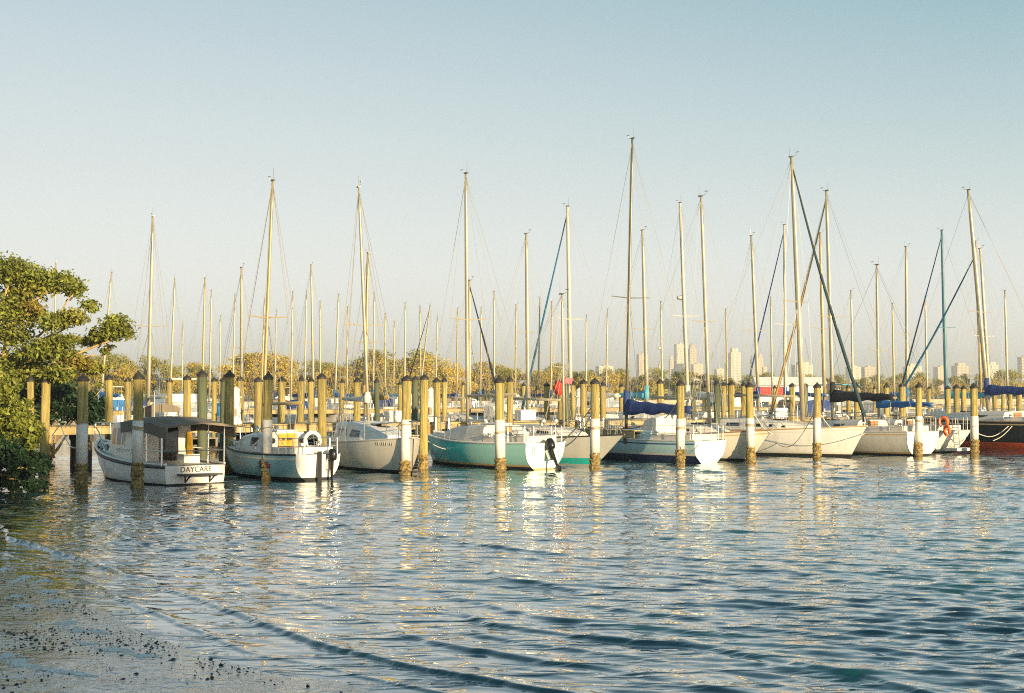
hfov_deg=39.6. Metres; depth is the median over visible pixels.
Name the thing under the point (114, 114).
sky
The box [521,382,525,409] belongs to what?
dock pile
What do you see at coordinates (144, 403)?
moored sailboat
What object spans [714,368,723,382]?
city tower
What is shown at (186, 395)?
dock pile
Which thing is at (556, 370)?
golden tree
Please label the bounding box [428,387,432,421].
power pedestal
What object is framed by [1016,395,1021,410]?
dock pile
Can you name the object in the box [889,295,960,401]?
moored sailboat
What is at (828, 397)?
motor yacht
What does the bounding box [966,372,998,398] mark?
olive tree
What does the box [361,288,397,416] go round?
moored sailboat
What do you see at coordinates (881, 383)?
olive tree
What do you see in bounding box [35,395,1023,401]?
shore
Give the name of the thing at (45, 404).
dock pile
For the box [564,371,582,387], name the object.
golden tree
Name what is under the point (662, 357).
moored sailboat
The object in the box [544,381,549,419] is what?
dock pile
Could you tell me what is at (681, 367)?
city tower
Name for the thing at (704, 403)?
dock pile
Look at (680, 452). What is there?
mooring pile
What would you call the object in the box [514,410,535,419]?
dock box
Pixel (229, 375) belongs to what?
dock pile
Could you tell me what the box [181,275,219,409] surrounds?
moored sailboat
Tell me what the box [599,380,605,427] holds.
dock pile
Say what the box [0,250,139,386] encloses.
spreading tree
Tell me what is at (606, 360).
moored sailboat
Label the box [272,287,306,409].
moored sailboat
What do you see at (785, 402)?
moored sailboat
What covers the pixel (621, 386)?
dock pile
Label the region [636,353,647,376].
city tower
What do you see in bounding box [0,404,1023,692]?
water
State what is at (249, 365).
golden tree
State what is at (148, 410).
moored sailboat
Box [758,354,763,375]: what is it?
city tower
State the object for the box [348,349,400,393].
golden tree
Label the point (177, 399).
motor yacht
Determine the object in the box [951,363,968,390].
city tower
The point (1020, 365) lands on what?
city tower
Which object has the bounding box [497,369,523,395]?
golden tree
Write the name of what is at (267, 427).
mooring pile
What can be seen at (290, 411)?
dock
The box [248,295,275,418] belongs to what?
moored sailboat
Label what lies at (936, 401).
seawall
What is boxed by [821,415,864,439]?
mooring line
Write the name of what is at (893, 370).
moored sailboat
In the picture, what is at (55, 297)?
moored sailboat
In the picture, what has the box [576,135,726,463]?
pale sloop
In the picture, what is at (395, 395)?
moored sailboat
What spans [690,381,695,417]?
dock pile
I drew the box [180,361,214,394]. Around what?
golden tree
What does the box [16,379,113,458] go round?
dark shrub
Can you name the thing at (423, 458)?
dock pile
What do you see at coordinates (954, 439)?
grey sloop
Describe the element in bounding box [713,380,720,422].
dock pile
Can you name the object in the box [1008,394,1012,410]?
dock pile
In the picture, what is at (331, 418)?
moored sailboat
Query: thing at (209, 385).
moored sailboat
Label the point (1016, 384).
olive tree
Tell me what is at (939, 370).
city tower
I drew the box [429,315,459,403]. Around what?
moored sailboat
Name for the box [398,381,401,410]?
dock pile
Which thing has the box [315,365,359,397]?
golden tree
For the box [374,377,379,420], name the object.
dock pile
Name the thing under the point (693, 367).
city tower
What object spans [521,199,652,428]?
moored sailboat
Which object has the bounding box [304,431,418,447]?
finger pier
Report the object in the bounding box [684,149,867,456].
white sloop
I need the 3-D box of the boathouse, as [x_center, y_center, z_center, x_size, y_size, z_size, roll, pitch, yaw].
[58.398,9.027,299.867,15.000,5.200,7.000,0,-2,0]
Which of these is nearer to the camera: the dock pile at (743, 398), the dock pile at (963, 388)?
the dock pile at (743, 398)
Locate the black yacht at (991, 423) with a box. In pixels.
[890,187,1023,449]
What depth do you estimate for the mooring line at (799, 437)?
58.11 m
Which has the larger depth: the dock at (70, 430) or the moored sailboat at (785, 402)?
the moored sailboat at (785, 402)
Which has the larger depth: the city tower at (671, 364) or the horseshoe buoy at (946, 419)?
the city tower at (671, 364)
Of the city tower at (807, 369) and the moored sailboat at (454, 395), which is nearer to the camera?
the moored sailboat at (454, 395)
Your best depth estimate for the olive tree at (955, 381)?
396.02 m
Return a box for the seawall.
[74,399,1023,406]
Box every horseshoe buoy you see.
[938,416,948,426]
[943,425,950,436]
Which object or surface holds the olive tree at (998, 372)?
on the shore
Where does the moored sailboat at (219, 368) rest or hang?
on the water
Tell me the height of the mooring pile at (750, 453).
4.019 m
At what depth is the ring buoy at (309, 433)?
44.90 m
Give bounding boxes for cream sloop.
[605,191,772,460]
[768,187,938,455]
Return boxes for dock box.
[155,412,179,416]
[383,411,401,421]
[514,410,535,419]
[768,408,787,416]
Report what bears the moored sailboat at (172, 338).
on the water
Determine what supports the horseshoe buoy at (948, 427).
attached to the grey sloop at (954, 439)
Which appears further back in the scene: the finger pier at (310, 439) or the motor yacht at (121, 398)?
the motor yacht at (121, 398)
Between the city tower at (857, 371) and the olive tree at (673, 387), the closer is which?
the olive tree at (673, 387)
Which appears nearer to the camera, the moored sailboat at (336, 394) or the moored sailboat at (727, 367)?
the moored sailboat at (336, 394)
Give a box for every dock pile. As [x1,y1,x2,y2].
[26,374,34,452]
[39,378,51,458]
[104,374,113,439]
[124,376,131,420]
[166,378,172,404]
[183,374,191,416]
[196,369,207,458]
[211,377,216,436]
[218,375,224,459]
[222,370,234,473]
[236,376,243,422]
[253,377,262,431]
[277,376,285,422]
[297,375,304,421]
[307,377,314,445]
[317,373,326,445]
[339,378,344,421]
[353,377,360,420]
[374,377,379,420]
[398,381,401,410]
[412,376,418,455]
[418,374,428,468]
[433,377,440,430]
[441,377,446,430]
[461,382,464,413]
[506,375,513,424]
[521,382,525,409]
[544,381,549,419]
[557,395,561,419]
[564,384,569,426]
[570,381,575,418]
[579,379,587,427]
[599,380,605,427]
[619,383,623,410]
[656,379,663,414]
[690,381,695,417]
[702,384,706,411]
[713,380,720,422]
[720,382,725,417]
[727,380,734,417]
[741,382,745,414]
[773,385,776,407]
[789,383,795,420]
[804,383,808,416]
[845,384,850,415]
[854,383,859,418]
[873,386,876,412]
[883,383,889,418]
[898,382,905,418]
[927,386,930,411]
[944,385,950,413]
[953,384,959,412]
[960,385,966,410]
[982,388,985,407]
[992,395,997,410]
[1001,385,1004,410]
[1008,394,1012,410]
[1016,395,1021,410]
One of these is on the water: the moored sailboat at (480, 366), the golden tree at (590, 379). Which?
the moored sailboat at (480, 366)
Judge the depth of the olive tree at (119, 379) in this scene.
230.40 m
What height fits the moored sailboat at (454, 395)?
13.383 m
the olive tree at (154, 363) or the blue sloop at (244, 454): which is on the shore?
the olive tree at (154, 363)
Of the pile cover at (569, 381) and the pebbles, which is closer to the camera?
the pebbles
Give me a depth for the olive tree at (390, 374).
260.58 m
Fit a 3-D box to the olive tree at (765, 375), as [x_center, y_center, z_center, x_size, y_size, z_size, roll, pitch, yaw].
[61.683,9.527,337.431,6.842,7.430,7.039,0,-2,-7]
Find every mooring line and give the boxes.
[562,407,590,440]
[565,415,590,446]
[777,413,813,446]
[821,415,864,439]
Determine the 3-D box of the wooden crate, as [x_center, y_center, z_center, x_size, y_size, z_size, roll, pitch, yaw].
[-3.093,2.920,50.163,0.560,0.322,0.460,1,-2,-33]
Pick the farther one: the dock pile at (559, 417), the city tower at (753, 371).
the city tower at (753, 371)
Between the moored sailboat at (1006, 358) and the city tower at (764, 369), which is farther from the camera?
the city tower at (764, 369)
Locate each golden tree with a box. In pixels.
[75,354,109,391]
[113,364,145,393]
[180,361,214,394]
[207,364,250,394]
[215,355,258,377]
[231,350,306,389]
[234,353,261,401]
[273,359,307,394]
[306,361,352,398]
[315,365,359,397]
[343,359,371,396]
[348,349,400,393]
[388,360,406,393]
[392,355,441,393]
[394,347,464,396]
[429,369,453,399]
[430,366,478,400]
[459,361,505,400]
[465,369,490,400]
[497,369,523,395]
[516,370,546,400]
[520,370,554,397]
[535,362,576,398]
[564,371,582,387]
[575,371,599,391]
[597,368,624,398]
[614,368,637,398]
[720,377,738,392]
[882,376,898,392]
[909,371,936,397]
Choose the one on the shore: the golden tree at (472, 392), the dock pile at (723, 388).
the golden tree at (472, 392)
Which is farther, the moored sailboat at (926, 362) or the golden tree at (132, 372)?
the golden tree at (132, 372)
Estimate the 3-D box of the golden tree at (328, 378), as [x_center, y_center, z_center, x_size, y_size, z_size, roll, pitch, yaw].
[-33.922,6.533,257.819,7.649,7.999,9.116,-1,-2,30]
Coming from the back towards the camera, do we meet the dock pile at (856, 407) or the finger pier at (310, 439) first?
the dock pile at (856, 407)
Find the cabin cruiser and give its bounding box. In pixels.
[94,392,235,485]
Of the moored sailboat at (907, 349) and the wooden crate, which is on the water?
the moored sailboat at (907, 349)
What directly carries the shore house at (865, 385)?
on the shore
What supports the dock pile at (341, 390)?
in the water
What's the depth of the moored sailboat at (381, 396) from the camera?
65.97 m
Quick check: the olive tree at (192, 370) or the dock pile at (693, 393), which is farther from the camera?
the olive tree at (192, 370)
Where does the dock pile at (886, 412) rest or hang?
in the water
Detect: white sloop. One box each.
[317,176,419,474]
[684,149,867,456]
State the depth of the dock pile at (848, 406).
74.95 m
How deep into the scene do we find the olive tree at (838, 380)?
361.25 m
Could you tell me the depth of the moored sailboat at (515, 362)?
162.01 m
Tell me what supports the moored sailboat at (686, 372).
on the water
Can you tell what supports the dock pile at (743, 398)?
in the water
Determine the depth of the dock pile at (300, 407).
60.18 m
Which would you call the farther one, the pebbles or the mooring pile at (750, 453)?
the mooring pile at (750, 453)
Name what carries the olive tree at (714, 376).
on the shore
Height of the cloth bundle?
0.620 m
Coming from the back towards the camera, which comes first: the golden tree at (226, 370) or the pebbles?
the golden tree at (226, 370)
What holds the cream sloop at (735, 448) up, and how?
on the water
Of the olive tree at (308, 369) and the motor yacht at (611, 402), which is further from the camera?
the olive tree at (308, 369)
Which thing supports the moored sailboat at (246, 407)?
on the water
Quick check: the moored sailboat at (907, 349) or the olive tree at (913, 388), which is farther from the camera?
the olive tree at (913, 388)
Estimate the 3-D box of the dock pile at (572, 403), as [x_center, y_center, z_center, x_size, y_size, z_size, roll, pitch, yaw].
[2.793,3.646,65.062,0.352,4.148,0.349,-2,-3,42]
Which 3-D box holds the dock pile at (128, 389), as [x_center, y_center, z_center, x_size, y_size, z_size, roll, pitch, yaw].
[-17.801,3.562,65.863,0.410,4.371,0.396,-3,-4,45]
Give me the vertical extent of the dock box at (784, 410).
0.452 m
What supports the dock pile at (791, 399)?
in the water
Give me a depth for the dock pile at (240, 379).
55.89 m
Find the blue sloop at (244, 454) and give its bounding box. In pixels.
[225,169,340,480]
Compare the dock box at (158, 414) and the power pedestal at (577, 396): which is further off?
the power pedestal at (577, 396)
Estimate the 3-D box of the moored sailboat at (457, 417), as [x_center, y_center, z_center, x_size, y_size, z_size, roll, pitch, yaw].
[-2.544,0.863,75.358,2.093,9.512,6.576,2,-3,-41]
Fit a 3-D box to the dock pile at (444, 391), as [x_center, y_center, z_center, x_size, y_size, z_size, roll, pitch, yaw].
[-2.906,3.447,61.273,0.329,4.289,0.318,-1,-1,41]
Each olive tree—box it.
[77,353,134,396]
[101,353,146,397]
[124,355,169,400]
[151,364,185,393]
[158,365,196,393]
[187,365,218,398]
[292,359,327,393]
[368,359,407,393]
[479,367,520,399]
[630,375,652,399]
[635,367,668,399]
[663,370,681,399]
[670,368,699,396]
[704,373,724,392]
[734,374,753,392]
[759,371,774,376]
[828,374,851,391]
[854,377,873,392]
[868,374,892,392]
[891,373,923,396]
[924,378,943,398]
[948,375,969,398]
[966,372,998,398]
[982,369,1017,397]
[993,369,1023,398]
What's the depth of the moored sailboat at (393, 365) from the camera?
184.99 m
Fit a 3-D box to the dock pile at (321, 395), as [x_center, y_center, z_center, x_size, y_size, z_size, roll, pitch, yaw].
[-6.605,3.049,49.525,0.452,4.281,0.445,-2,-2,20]
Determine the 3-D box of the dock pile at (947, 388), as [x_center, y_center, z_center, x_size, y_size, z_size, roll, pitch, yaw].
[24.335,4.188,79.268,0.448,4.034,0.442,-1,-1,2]
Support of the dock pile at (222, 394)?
in the water
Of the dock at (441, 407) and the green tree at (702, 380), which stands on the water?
the dock at (441, 407)
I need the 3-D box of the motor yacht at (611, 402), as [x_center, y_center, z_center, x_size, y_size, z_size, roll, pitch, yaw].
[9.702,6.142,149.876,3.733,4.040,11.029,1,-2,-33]
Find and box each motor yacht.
[95,386,124,401]
[152,378,219,435]
[387,387,411,404]
[490,387,536,403]
[587,386,635,413]
[684,383,766,406]
[820,384,891,407]
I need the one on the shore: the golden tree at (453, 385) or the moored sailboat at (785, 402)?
the golden tree at (453, 385)
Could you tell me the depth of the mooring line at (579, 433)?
51.48 m
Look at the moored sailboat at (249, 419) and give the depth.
72.02 m
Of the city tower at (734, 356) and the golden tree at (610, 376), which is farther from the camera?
the city tower at (734, 356)
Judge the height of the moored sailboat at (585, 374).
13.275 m
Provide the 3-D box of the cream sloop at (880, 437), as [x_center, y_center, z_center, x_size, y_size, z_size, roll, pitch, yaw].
[14.886,-1.154,64.472,3.062,12.803,9.229,1,-2,-34]
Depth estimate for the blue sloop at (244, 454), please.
44.58 m
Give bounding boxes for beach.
[0,446,377,692]
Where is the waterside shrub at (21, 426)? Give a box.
[0,356,54,491]
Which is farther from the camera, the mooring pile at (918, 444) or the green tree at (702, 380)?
the green tree at (702, 380)
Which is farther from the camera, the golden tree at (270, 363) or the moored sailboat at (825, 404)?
the golden tree at (270, 363)
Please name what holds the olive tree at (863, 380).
on the shore
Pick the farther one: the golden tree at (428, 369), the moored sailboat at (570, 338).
the golden tree at (428, 369)
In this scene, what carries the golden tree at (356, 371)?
on the shore
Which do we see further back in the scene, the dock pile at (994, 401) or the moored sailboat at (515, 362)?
the moored sailboat at (515, 362)
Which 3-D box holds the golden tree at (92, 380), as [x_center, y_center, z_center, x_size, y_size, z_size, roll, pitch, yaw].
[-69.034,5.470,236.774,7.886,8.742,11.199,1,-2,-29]
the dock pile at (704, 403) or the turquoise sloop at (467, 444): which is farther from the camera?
the dock pile at (704, 403)
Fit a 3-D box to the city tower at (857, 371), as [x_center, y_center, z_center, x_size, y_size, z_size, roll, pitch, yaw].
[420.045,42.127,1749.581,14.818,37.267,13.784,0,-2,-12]
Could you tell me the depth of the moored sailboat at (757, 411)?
88.03 m
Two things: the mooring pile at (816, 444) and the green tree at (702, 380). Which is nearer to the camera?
the mooring pile at (816, 444)
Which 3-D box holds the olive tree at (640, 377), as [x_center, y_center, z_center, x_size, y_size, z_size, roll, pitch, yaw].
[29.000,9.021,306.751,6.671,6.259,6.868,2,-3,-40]
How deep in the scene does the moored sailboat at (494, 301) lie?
142.02 m
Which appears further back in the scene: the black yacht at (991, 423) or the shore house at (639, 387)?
the shore house at (639, 387)
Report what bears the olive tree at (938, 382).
on the shore
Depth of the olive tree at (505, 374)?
276.37 m
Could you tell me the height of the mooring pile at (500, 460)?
4.164 m
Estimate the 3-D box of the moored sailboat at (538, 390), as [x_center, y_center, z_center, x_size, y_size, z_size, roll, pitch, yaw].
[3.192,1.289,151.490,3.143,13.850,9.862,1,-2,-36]
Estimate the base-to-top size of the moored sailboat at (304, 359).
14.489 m
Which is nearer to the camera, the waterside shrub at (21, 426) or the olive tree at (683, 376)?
the waterside shrub at (21, 426)
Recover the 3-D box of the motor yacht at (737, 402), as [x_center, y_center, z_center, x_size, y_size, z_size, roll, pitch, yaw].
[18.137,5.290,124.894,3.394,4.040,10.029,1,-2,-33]
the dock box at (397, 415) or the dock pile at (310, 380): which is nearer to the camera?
the dock box at (397, 415)
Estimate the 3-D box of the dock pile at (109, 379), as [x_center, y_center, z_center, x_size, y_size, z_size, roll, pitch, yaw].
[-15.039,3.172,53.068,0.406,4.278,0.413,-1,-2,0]
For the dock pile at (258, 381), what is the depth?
53.00 m
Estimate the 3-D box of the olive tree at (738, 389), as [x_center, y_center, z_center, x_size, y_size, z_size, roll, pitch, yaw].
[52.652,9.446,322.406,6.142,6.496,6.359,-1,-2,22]
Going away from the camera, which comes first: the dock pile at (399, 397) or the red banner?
the dock pile at (399, 397)
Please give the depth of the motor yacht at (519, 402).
183.80 m
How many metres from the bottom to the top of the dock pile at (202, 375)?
4.343 m
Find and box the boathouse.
[751,377,826,401]
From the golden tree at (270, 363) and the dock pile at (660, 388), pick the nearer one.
the dock pile at (660, 388)
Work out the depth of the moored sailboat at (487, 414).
72.08 m
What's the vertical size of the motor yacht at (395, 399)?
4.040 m
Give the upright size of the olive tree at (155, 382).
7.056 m
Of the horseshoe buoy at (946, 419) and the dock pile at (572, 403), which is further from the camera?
the dock pile at (572, 403)
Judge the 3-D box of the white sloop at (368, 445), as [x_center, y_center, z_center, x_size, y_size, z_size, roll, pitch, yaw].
[-4.823,-0.686,50.000,2.654,10.880,7.829,1,-2,-24]
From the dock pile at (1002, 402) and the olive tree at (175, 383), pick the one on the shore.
the olive tree at (175, 383)
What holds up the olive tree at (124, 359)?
on the shore
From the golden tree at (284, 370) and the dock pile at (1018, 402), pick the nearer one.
the dock pile at (1018, 402)
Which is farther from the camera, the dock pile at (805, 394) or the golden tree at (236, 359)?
the golden tree at (236, 359)
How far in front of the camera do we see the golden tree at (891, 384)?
376.99 m
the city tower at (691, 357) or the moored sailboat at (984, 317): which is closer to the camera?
the moored sailboat at (984, 317)
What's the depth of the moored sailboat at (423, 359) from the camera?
142.01 m
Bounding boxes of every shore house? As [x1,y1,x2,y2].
[614,380,668,399]
[843,383,900,392]
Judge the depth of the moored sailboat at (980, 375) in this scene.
117.96 m
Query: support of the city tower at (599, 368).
on the shore
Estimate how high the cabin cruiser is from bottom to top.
3.150 m
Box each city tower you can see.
[595,365,613,377]
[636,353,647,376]
[669,356,673,393]
[674,343,684,394]
[688,343,696,370]
[690,363,702,388]
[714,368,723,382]
[728,348,740,386]
[750,356,755,376]
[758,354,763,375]
[762,366,766,373]
[791,362,812,376]
[845,366,860,382]
[861,366,874,381]
[903,364,921,392]
[933,366,943,395]
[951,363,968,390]
[989,362,998,378]
[1017,356,1023,382]
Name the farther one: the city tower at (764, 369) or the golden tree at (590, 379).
the city tower at (764, 369)
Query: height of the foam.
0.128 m
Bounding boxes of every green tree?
[587,368,616,385]
[690,373,725,391]
[826,378,835,393]
[952,373,983,398]
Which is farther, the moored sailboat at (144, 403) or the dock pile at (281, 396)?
the moored sailboat at (144, 403)
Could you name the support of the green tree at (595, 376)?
on the shore
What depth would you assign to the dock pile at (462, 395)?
80.46 m
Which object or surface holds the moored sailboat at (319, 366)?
on the water
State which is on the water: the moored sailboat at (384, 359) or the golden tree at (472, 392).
the moored sailboat at (384, 359)
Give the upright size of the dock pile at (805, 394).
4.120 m
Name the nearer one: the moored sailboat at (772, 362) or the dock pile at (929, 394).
the dock pile at (929, 394)
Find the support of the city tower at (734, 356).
on the shore
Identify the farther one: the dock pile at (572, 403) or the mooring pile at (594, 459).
the dock pile at (572, 403)
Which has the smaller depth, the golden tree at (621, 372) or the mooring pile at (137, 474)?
the mooring pile at (137, 474)
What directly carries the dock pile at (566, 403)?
in the water
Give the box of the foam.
[0,567,159,677]
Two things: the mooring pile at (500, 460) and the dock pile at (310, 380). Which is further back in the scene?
the dock pile at (310, 380)
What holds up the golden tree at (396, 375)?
on the shore
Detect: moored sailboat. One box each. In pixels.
[40,262,73,424]
[88,272,132,424]
[120,213,194,435]
[124,293,164,409]
[156,277,183,394]
[173,321,189,393]
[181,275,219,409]
[192,290,245,406]
[207,263,257,445]
[207,315,228,402]
[208,294,249,415]
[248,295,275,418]
[267,309,289,399]
[272,262,338,422]
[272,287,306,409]
[292,290,317,406]
[302,300,337,405]
[315,294,373,421]
[327,303,363,405]
[340,252,411,421]
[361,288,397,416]
[361,312,399,404]
[379,320,408,393]
[384,302,419,406]
[409,305,449,420]
[409,306,452,413]
[418,276,494,437]
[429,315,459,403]
[440,308,474,413]
[460,305,492,406]
[463,229,569,419]
[472,291,530,417]
[482,304,534,405]
[515,296,561,418]
[517,301,567,412]
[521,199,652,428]
[572,315,601,387]
[590,309,620,392]
[599,226,690,417]
[638,301,700,413]
[649,200,768,417]
[696,308,744,405]
[697,232,799,416]
[747,222,853,415]
[753,295,797,406]
[760,232,876,415]
[821,290,882,392]
[842,246,953,415]
[870,303,935,403]
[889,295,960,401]
[895,229,1015,414]
[914,236,1023,411]
[924,245,1023,413]
[988,290,1023,408]
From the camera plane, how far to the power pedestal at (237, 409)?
53.49 m
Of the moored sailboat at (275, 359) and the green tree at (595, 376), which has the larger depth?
the green tree at (595, 376)
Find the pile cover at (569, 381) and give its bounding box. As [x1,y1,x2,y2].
[560,378,572,383]
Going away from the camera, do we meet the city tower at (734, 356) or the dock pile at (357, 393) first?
the dock pile at (357, 393)
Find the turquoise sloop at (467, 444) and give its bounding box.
[428,169,565,470]
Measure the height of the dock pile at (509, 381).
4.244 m
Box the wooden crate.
[415,425,432,433]
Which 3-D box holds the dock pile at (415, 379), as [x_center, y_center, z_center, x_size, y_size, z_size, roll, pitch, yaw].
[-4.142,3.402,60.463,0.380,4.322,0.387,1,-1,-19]
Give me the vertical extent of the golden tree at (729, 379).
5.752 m
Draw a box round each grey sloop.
[469,289,624,463]
[809,261,969,452]
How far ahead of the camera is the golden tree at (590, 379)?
287.36 m
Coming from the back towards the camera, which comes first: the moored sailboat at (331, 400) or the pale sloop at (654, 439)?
the moored sailboat at (331, 400)
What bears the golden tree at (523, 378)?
on the shore
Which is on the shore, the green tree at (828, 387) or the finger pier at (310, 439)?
the green tree at (828, 387)
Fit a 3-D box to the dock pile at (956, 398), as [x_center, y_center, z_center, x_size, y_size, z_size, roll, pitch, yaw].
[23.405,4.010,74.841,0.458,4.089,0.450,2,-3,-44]
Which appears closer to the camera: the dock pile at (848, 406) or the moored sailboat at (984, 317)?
the dock pile at (848, 406)
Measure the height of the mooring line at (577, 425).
1.504 m
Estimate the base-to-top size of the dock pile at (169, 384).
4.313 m
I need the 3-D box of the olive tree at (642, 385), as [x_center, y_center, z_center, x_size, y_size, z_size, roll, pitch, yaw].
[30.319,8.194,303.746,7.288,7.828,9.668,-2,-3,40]
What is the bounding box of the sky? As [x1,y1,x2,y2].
[0,0,1023,395]
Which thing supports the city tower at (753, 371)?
on the shore
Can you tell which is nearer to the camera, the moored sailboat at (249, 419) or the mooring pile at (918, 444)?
the mooring pile at (918, 444)
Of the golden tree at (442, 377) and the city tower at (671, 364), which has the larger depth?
the city tower at (671, 364)
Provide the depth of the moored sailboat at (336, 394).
139.80 m
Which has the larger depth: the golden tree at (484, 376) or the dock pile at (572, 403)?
the golden tree at (484, 376)
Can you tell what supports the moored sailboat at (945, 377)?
on the water
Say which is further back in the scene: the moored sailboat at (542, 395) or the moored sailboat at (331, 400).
the moored sailboat at (331, 400)
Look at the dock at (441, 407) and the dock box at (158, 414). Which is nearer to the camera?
the dock box at (158, 414)
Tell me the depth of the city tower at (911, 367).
1692.56 m
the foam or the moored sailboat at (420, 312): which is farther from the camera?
the moored sailboat at (420, 312)
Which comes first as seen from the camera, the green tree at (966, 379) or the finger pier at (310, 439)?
the finger pier at (310, 439)
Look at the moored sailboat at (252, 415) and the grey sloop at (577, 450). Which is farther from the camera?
the moored sailboat at (252, 415)
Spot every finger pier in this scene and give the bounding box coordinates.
[192,436,217,459]
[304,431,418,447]
[573,427,641,460]
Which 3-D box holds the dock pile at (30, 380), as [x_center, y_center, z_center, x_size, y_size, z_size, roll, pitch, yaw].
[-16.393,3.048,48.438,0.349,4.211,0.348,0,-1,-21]
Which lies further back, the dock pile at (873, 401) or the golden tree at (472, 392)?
the golden tree at (472, 392)
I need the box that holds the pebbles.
[0,570,341,692]
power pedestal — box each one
[234,387,241,423]
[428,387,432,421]
[574,388,579,419]
[835,389,842,416]
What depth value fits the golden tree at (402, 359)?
265.30 m
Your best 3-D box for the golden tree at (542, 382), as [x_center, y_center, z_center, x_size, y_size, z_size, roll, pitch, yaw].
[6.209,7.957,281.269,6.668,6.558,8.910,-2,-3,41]
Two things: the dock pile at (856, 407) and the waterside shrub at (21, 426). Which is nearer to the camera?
the waterside shrub at (21, 426)
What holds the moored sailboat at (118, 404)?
on the water
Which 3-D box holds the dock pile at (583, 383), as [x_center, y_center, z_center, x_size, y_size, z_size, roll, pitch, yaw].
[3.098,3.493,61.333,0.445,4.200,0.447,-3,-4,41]
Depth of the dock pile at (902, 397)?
72.31 m
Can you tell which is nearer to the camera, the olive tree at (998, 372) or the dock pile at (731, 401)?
the dock pile at (731, 401)
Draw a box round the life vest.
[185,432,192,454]
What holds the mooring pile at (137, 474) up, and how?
in the water
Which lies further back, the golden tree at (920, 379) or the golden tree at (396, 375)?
the golden tree at (920, 379)
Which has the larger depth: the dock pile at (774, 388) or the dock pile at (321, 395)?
the dock pile at (774, 388)
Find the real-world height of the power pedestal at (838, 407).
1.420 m
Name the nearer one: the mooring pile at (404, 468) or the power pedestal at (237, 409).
the mooring pile at (404, 468)
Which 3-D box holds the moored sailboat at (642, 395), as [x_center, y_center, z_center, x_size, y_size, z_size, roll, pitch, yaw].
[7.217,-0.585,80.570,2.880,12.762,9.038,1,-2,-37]
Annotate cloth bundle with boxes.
[553,381,561,394]
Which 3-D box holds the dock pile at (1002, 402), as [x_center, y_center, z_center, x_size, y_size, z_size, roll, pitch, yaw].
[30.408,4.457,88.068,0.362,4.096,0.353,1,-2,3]
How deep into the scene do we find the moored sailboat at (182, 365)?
189.94 m
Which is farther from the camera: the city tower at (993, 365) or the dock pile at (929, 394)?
the city tower at (993, 365)
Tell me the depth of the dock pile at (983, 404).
102.37 m
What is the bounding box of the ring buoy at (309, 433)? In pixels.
[303,430,321,445]
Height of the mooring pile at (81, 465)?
4.102 m
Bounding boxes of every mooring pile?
[74,373,89,489]
[130,370,144,487]
[261,371,273,479]
[398,375,411,474]
[494,375,506,474]
[589,378,600,467]
[675,379,685,464]
[745,382,755,461]
[812,382,821,459]
[914,381,922,456]
[969,383,979,454]
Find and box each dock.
[37,405,1015,417]
[49,415,936,468]
[249,407,537,409]
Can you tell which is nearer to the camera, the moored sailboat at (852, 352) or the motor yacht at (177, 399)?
the motor yacht at (177, 399)
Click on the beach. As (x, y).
(154, 675)
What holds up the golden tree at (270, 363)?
on the shore
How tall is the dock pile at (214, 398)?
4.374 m
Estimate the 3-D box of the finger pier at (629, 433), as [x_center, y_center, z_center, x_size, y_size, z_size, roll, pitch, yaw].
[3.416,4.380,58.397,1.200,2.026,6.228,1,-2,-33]
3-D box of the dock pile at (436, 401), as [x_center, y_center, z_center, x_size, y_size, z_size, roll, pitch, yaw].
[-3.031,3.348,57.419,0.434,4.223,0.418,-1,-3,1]
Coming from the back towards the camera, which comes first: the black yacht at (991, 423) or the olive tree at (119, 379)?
the olive tree at (119, 379)
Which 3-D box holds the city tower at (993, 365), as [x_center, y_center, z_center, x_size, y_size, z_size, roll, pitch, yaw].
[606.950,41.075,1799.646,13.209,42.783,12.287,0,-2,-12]
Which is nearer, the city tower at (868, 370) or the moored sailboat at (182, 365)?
the moored sailboat at (182, 365)
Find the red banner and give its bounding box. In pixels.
[755,387,782,394]
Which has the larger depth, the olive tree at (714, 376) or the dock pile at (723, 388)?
the olive tree at (714, 376)

